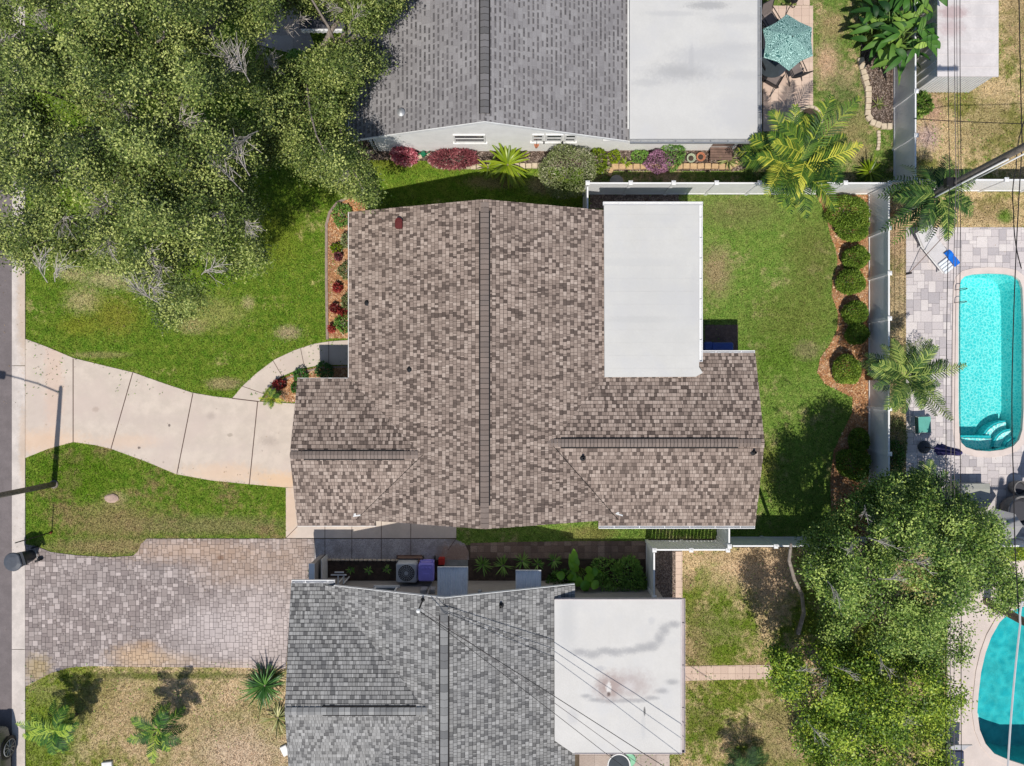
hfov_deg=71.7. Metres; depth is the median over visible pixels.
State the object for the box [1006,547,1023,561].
shrub
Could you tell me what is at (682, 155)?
shrub
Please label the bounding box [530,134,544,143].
window
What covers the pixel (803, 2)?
path
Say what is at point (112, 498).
flat stone
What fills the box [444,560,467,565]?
door step
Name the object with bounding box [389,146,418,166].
cordyline
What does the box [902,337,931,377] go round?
shrub
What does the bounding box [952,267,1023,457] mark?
swimming pool
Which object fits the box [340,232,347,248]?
bed plant
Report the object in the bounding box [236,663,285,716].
cycad
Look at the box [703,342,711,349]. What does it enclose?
storage tub
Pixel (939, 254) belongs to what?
pool chaise
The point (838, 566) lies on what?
broadleaf tree
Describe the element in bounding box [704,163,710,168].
edging stone
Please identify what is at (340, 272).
bed plant
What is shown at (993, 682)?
swimming pool
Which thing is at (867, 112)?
edging stone
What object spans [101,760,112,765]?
utility cover
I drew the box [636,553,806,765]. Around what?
lawn weeds
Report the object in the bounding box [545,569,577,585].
shrub
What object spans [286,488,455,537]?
path
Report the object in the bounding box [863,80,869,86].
edging stone
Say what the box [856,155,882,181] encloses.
fern plant
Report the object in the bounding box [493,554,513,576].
lily clump
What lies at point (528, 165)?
edging stone
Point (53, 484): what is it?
street lamp
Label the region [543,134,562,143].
window
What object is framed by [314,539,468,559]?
path
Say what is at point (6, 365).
road
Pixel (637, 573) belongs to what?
leafy groundcover
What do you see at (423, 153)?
watering can
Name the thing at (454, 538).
ground
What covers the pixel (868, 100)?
edging stone
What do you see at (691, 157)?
flower pot
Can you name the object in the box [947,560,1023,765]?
pool deck
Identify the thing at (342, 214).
bed plant
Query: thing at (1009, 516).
grey parasol
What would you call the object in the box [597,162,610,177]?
agave
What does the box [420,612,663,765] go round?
overhead cable
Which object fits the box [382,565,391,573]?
young shrub
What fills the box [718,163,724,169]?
edging stone
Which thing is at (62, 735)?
palm tree
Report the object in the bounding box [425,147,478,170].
bromeliad hedge
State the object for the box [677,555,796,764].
fallen leaves
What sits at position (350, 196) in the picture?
shrub
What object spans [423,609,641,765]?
overhead cable
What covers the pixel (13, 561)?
mailbox
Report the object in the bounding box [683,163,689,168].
edging stone
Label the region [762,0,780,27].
patio chair
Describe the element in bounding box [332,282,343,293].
bed plant
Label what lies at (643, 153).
shrub
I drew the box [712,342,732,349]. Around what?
storage tub
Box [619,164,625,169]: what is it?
edging stone
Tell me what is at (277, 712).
agave
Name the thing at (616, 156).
shrub
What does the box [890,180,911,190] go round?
vinyl fence
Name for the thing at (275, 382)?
bed plant
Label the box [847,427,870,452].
hedge ball
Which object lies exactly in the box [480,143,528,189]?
strappy plant
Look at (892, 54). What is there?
bird of paradise
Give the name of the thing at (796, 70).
patio chair
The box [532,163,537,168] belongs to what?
edging stone
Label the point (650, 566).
vinyl fence
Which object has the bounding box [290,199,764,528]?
brown roof house
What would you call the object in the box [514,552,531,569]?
lily clump
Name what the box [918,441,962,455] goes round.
closed umbrella
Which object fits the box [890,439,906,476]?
weed clump
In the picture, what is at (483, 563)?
lily clump
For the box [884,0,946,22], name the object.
bird of paradise
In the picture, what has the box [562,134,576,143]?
window
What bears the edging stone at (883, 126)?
on the mulch bed at (877, 95)
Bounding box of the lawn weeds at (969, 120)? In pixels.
[916,21,1023,178]
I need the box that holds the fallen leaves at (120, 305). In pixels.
[30,191,346,394]
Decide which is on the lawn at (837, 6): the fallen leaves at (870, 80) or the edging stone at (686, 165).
the fallen leaves at (870, 80)
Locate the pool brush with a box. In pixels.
[906,238,941,274]
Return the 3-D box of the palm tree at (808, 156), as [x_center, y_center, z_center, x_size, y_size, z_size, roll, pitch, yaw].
[9.910,-7.744,25.613,3.828,4.189,3.982,0,90,0]
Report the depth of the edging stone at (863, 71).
27.57 m
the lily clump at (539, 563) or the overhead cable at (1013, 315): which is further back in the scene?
the lily clump at (539, 563)
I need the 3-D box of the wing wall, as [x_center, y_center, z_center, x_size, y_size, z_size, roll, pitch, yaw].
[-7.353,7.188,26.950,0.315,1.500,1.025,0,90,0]
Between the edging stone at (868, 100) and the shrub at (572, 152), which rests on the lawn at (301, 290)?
the shrub at (572, 152)
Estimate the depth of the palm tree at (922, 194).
24.70 m
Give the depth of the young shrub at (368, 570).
27.50 m
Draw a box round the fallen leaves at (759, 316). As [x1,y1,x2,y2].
[630,195,827,525]
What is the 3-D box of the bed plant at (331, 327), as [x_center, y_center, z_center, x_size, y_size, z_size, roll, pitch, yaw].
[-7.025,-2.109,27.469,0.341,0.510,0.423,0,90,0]
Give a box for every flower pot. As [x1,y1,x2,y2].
[687,153,695,162]
[696,152,705,160]
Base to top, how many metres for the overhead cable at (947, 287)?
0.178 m
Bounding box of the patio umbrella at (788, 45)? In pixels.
[762,14,812,70]
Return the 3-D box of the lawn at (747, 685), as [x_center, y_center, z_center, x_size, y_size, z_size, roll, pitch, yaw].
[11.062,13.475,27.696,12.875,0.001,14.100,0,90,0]
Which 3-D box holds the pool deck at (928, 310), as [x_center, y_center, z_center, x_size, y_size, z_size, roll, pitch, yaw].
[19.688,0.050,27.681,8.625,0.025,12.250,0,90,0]
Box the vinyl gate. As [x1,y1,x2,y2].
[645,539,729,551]
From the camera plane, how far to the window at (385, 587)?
26.64 m
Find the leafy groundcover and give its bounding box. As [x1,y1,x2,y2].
[590,553,647,591]
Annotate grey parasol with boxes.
[972,509,1022,539]
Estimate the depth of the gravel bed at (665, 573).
27.69 m
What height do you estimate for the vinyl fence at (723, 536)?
1.630 m
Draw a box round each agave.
[256,699,285,738]
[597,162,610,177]
[621,158,632,168]
[718,153,739,169]
[872,96,886,109]
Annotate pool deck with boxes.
[906,227,1023,536]
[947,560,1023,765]
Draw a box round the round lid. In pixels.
[609,175,622,181]
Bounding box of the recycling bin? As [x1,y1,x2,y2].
[418,555,435,580]
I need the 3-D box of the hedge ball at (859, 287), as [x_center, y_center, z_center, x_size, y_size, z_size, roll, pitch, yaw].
[13.034,-3.894,27.222,1.174,0.982,1.060,0,90,0]
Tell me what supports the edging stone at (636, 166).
on the mulch bed at (539, 161)
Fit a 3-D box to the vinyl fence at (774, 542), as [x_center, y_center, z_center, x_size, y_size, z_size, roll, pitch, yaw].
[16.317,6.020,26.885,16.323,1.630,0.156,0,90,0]
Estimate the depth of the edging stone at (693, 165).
27.57 m
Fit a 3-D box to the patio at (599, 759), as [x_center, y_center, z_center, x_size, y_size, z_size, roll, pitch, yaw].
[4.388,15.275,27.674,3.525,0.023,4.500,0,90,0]
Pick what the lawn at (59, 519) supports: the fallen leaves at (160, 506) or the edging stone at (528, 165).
the fallen leaves at (160, 506)
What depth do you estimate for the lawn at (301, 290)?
27.70 m
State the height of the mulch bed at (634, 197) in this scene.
0.001 m
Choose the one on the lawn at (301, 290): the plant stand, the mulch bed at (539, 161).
the mulch bed at (539, 161)
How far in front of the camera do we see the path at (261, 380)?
27.67 m
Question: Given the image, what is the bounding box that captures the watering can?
[419,151,429,156]
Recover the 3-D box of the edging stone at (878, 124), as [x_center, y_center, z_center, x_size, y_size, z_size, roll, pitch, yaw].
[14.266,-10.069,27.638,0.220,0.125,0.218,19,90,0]
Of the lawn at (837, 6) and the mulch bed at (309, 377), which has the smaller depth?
the mulch bed at (309, 377)
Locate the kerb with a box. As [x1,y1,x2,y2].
[12,4,25,765]
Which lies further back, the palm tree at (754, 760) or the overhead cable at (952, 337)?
the palm tree at (754, 760)
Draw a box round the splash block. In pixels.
[280,744,287,756]
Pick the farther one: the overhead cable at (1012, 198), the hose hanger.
the hose hanger
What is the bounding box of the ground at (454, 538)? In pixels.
[14,0,1023,765]
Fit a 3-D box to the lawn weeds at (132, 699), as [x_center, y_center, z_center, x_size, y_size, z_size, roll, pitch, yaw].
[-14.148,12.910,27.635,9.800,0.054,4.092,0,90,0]
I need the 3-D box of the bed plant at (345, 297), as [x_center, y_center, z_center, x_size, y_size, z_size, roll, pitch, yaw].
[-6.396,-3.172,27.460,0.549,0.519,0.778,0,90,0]
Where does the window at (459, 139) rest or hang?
in the grey roof house at (527, 75)
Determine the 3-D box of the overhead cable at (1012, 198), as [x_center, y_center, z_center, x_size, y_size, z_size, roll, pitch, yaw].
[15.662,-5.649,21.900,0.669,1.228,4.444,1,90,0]
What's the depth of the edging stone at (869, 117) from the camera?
27.57 m
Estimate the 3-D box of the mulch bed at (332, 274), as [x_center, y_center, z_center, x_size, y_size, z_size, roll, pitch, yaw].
[-6.463,-4.525,27.686,1.525,0.001,5.550,0,90,0]
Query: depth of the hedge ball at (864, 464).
26.92 m
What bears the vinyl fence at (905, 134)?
on the lawn at (837, 6)
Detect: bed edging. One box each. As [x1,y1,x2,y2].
[263,366,347,400]
[325,195,359,338]
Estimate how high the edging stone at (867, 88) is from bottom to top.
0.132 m
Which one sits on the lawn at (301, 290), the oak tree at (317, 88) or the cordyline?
the oak tree at (317, 88)
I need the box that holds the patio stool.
[624,754,635,765]
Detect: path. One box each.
[233,340,347,400]
[256,5,313,52]
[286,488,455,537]
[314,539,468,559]
[470,541,645,558]
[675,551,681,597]
[685,665,771,680]
[796,0,809,5]
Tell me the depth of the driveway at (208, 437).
27.67 m
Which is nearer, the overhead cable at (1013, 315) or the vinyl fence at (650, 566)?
the overhead cable at (1013, 315)
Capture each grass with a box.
[765,0,812,5]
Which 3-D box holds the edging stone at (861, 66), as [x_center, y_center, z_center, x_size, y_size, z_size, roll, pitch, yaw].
[13.647,-12.339,27.637,0.239,0.126,0.220,-13,90,0]
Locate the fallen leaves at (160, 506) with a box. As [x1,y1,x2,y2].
[26,465,261,550]
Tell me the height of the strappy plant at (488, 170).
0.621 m
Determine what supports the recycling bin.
on the path at (390, 549)
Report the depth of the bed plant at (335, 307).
27.41 m
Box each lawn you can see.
[26,0,590,402]
[26,442,285,556]
[26,662,287,765]
[456,522,644,544]
[590,195,852,538]
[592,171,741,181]
[670,548,957,765]
[742,0,892,181]
[763,0,812,5]
[890,191,1023,476]
[916,0,1023,178]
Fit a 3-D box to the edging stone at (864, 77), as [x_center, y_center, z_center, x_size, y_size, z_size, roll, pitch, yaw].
[13.749,-11.894,27.623,0.241,0.154,0.218,-20,90,0]
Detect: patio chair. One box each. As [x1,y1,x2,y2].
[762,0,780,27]
[762,74,784,96]
[787,60,813,85]
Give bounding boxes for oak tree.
[0,0,292,335]
[248,0,413,213]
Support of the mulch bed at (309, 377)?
on the lawn at (301, 290)
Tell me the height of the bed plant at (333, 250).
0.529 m
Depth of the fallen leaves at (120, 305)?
27.63 m
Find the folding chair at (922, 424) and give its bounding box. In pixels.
[906,415,930,433]
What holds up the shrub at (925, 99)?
on the lawn at (983, 132)
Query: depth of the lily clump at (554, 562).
27.51 m
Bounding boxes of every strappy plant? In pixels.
[475,153,498,180]
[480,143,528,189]
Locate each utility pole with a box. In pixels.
[890,143,1023,219]
[983,598,1023,625]
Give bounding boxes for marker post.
[15,531,52,542]
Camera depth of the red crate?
27.39 m
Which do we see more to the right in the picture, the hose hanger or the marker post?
the hose hanger
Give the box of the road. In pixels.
[0,0,13,765]
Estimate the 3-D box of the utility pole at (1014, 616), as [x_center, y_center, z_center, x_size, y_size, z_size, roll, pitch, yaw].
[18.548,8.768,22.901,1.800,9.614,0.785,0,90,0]
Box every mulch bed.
[265,366,347,401]
[328,198,364,337]
[328,559,645,586]
[357,144,745,170]
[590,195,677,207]
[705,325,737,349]
[816,195,867,536]
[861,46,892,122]
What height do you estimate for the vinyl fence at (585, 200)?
1.480 m
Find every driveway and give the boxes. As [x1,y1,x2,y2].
[25,339,294,487]
[25,539,313,685]
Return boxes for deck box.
[950,482,989,503]
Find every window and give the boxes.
[374,585,399,590]
[453,134,487,144]
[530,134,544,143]
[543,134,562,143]
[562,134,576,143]
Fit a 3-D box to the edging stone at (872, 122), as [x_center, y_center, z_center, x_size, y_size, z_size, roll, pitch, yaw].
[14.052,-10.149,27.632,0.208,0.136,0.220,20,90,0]
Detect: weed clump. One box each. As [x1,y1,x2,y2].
[890,417,907,464]
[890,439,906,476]
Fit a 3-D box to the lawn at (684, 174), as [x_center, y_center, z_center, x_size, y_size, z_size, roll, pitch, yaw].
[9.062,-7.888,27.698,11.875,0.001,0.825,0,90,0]
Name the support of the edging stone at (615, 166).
on the mulch bed at (539, 161)
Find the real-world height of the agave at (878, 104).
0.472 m
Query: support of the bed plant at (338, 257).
on the mulch bed at (332, 274)
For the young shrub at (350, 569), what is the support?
on the mulch bed at (359, 574)
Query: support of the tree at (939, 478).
on the lawn at (900, 302)
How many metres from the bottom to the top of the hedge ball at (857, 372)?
1.109 m
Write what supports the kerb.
on the ground at (454, 538)
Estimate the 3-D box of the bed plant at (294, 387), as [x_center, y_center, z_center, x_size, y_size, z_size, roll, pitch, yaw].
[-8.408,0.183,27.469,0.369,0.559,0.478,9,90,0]
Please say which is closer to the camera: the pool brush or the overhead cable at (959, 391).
the overhead cable at (959, 391)
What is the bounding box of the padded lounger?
[943,744,971,765]
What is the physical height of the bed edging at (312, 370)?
0.050 m
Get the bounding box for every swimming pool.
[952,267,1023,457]
[972,602,1023,765]
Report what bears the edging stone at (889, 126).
on the mulch bed at (877, 95)
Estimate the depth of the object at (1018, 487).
27.35 m
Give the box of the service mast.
[416,598,424,612]
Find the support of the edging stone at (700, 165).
on the mulch bed at (539, 161)
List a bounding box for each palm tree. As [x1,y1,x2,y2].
[16,699,79,754]
[126,701,187,763]
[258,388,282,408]
[722,746,769,765]
[733,94,862,218]
[858,338,966,420]
[877,154,975,244]
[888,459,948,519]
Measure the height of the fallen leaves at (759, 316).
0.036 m
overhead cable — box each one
[420,611,620,764]
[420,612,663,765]
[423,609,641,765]
[914,118,1022,123]
[945,0,949,765]
[950,0,956,765]
[954,0,958,765]
[959,70,961,765]
[1007,601,1023,765]
[1011,0,1022,613]
[1012,121,1023,268]
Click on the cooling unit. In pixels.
(406, 568)
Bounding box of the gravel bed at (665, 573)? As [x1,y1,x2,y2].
[655,551,674,597]
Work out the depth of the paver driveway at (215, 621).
27.67 m
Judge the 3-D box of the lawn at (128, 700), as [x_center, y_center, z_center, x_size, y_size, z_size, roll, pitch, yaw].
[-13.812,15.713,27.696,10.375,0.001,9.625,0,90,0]
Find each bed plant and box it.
[272,378,286,389]
[290,381,296,392]
[293,368,308,380]
[314,360,333,378]
[326,324,334,332]
[328,303,338,313]
[329,242,342,253]
[331,202,352,228]
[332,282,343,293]
[333,311,347,334]
[334,250,343,261]
[337,260,347,279]
[337,308,347,316]
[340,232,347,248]
[340,292,347,309]
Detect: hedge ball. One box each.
[824,194,871,229]
[831,353,862,384]
[834,214,869,242]
[835,268,866,294]
[835,448,871,481]
[840,299,868,324]
[841,244,870,269]
[844,323,869,344]
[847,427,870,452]
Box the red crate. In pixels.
[438,557,444,564]
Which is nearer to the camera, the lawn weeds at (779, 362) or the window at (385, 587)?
the window at (385, 587)
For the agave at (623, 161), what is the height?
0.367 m
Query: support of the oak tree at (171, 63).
on the lawn at (301, 290)
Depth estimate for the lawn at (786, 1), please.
27.70 m
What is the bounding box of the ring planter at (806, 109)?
[796,105,822,129]
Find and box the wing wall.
[309,554,327,578]
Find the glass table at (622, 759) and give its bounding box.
[607,754,630,765]
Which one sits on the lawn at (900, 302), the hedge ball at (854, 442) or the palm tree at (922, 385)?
the palm tree at (922, 385)
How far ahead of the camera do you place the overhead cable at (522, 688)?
23.09 m
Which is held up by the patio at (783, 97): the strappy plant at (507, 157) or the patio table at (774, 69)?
the patio table at (774, 69)
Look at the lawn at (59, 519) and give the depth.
27.70 m
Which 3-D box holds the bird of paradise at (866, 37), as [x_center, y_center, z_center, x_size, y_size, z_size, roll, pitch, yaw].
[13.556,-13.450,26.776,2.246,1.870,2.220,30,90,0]
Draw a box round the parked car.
[0,726,15,765]
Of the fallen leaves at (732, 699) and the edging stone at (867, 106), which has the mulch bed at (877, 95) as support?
the edging stone at (867, 106)
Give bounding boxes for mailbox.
[4,545,41,570]
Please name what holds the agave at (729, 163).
on the mulch bed at (539, 161)
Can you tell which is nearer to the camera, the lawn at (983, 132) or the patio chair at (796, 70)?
the patio chair at (796, 70)
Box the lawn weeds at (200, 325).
[24,256,347,395]
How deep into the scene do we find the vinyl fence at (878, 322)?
26.91 m
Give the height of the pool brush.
1.080 m
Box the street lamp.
[0,480,58,497]
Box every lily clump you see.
[474,555,492,574]
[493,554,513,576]
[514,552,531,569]
[531,558,543,569]
[547,554,561,569]
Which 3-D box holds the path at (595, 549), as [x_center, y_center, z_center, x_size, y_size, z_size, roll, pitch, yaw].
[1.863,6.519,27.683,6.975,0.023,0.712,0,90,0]
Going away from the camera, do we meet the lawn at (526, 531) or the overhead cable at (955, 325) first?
the overhead cable at (955, 325)
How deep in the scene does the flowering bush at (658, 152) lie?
27.14 m
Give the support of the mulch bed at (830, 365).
on the lawn at (816, 304)
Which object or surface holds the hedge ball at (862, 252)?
on the mulch bed at (830, 365)
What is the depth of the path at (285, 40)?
27.67 m
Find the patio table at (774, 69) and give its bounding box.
[762,48,785,77]
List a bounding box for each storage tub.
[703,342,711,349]
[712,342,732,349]
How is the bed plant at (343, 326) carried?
on the mulch bed at (332, 274)
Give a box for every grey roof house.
[285,566,684,765]
[299,0,761,150]
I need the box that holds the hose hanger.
[331,572,349,583]
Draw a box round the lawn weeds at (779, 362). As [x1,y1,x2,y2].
[591,194,833,538]
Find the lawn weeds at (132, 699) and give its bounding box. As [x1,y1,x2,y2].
[24,662,273,765]
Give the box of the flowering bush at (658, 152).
[642,149,675,174]
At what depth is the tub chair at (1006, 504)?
27.18 m
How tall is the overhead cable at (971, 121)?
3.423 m
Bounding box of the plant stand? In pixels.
[781,0,797,14]
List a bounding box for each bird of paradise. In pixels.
[849,0,907,67]
[861,0,940,85]
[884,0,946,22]
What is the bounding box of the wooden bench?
[707,144,734,162]
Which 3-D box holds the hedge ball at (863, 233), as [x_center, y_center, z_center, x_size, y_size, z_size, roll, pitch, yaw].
[13.069,-5.941,27.209,1.307,1.010,1.123,0,90,0]
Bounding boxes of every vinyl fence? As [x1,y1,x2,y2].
[582,180,885,194]
[583,186,587,208]
[646,544,656,597]
[716,529,731,548]
[730,536,1023,548]
[867,180,891,525]
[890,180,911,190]
[892,1,918,190]
[909,177,1023,191]
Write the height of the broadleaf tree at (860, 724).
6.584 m
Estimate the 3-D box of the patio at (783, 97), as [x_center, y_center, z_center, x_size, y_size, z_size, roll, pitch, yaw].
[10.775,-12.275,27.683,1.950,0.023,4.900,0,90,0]
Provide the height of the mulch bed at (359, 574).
0.001 m
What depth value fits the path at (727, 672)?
27.67 m
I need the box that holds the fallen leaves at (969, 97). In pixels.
[916,5,1023,168]
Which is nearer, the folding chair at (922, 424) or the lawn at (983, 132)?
the folding chair at (922, 424)
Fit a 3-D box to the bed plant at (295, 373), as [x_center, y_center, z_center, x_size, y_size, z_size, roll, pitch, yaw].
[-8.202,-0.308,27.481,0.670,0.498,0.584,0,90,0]
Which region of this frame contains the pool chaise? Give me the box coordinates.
[916,226,959,273]
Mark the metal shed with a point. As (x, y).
(977, 54)
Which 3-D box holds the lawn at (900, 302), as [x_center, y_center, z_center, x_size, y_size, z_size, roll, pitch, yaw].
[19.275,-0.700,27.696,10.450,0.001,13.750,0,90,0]
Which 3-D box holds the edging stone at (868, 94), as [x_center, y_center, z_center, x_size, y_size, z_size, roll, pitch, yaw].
[13.875,-11.226,27.626,0.232,0.149,0.218,-1,90,0]
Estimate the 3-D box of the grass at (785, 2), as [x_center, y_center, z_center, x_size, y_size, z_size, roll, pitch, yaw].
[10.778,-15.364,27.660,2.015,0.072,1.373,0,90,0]
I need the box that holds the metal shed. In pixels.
[916,0,998,92]
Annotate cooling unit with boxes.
[396,555,422,582]
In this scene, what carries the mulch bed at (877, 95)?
on the lawn at (837, 6)
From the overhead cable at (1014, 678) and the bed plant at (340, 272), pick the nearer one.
the overhead cable at (1014, 678)
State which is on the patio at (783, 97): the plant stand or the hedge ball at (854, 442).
the plant stand
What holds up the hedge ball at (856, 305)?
on the mulch bed at (830, 365)
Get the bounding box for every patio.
[579,754,669,765]
[763,6,812,130]
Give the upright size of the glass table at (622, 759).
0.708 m
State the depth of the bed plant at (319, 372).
27.43 m
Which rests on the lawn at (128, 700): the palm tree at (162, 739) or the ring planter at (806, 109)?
the palm tree at (162, 739)
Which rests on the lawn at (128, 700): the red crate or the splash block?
the splash block
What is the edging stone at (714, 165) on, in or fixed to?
on the mulch bed at (539, 161)
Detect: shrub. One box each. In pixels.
[286,48,307,68]
[343,170,377,203]
[345,567,353,574]
[364,566,373,574]
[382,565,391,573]
[537,142,597,200]
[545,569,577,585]
[587,148,608,174]
[608,149,620,163]
[631,150,648,163]
[660,144,685,171]
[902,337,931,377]
[916,90,934,119]
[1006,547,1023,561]
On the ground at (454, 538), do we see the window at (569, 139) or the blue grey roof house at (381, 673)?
the blue grey roof house at (381, 673)
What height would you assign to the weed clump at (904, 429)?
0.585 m
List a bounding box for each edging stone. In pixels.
[526,163,531,168]
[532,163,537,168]
[611,163,618,169]
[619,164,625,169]
[633,164,639,169]
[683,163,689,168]
[690,163,696,169]
[697,163,703,168]
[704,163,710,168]
[711,163,718,168]
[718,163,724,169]
[857,57,864,64]
[858,63,865,69]
[860,69,866,75]
[861,74,868,80]
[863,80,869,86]
[864,86,871,91]
[864,91,871,97]
[864,97,871,103]
[864,103,870,109]
[864,109,870,115]
[865,114,873,121]
[869,119,875,125]
[874,121,881,127]
[880,123,886,129]
[886,123,892,129]
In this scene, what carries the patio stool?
on the patio at (599, 759)
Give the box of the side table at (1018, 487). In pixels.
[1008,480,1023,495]
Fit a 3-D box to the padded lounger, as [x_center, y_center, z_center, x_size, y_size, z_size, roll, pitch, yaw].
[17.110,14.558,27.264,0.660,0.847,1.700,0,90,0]
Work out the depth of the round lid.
27.64 m
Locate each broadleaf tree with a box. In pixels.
[758,543,980,765]
[788,466,1023,677]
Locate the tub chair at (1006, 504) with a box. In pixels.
[999,495,1023,526]
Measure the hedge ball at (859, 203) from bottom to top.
1.076 m
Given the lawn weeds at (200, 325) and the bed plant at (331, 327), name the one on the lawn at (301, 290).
the lawn weeds at (200, 325)
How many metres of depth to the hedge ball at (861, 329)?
27.08 m
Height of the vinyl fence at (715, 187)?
1.630 m
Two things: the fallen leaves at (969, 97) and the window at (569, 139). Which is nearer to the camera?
the window at (569, 139)
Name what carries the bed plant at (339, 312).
on the mulch bed at (332, 274)
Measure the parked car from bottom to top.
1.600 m
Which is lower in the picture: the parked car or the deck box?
the parked car
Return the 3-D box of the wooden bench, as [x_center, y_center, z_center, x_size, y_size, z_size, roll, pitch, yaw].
[8.050,-8.865,27.240,0.840,0.920,0.560,0,90,0]
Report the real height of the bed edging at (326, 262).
0.070 m
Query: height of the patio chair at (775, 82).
1.027 m
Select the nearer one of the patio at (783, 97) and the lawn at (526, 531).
the patio at (783, 97)
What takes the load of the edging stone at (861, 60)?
on the lawn at (837, 6)
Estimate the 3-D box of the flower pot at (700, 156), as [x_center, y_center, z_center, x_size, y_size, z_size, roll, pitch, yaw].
[7.325,-8.775,27.590,0.352,0.220,0.347,0,90,0]
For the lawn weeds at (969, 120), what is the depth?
27.64 m
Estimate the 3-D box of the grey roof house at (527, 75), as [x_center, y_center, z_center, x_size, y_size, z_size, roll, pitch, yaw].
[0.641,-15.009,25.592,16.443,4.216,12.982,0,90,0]
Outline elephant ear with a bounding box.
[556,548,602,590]
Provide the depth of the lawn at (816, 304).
27.70 m
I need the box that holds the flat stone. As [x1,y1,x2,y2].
[104,493,118,502]
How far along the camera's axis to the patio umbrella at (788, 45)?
25.28 m
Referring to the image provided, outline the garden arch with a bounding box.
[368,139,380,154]
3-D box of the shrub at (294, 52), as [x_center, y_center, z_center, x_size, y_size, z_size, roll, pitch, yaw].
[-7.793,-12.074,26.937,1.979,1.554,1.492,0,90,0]
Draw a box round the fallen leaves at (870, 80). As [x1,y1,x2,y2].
[814,5,893,177]
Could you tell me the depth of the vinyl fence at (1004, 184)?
26.89 m
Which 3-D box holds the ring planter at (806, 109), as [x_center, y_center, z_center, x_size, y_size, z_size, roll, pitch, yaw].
[11.575,-10.275,27.620,1.040,0.160,1.040,0,90,0]
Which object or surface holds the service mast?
attached to the blue grey roof house at (381, 673)

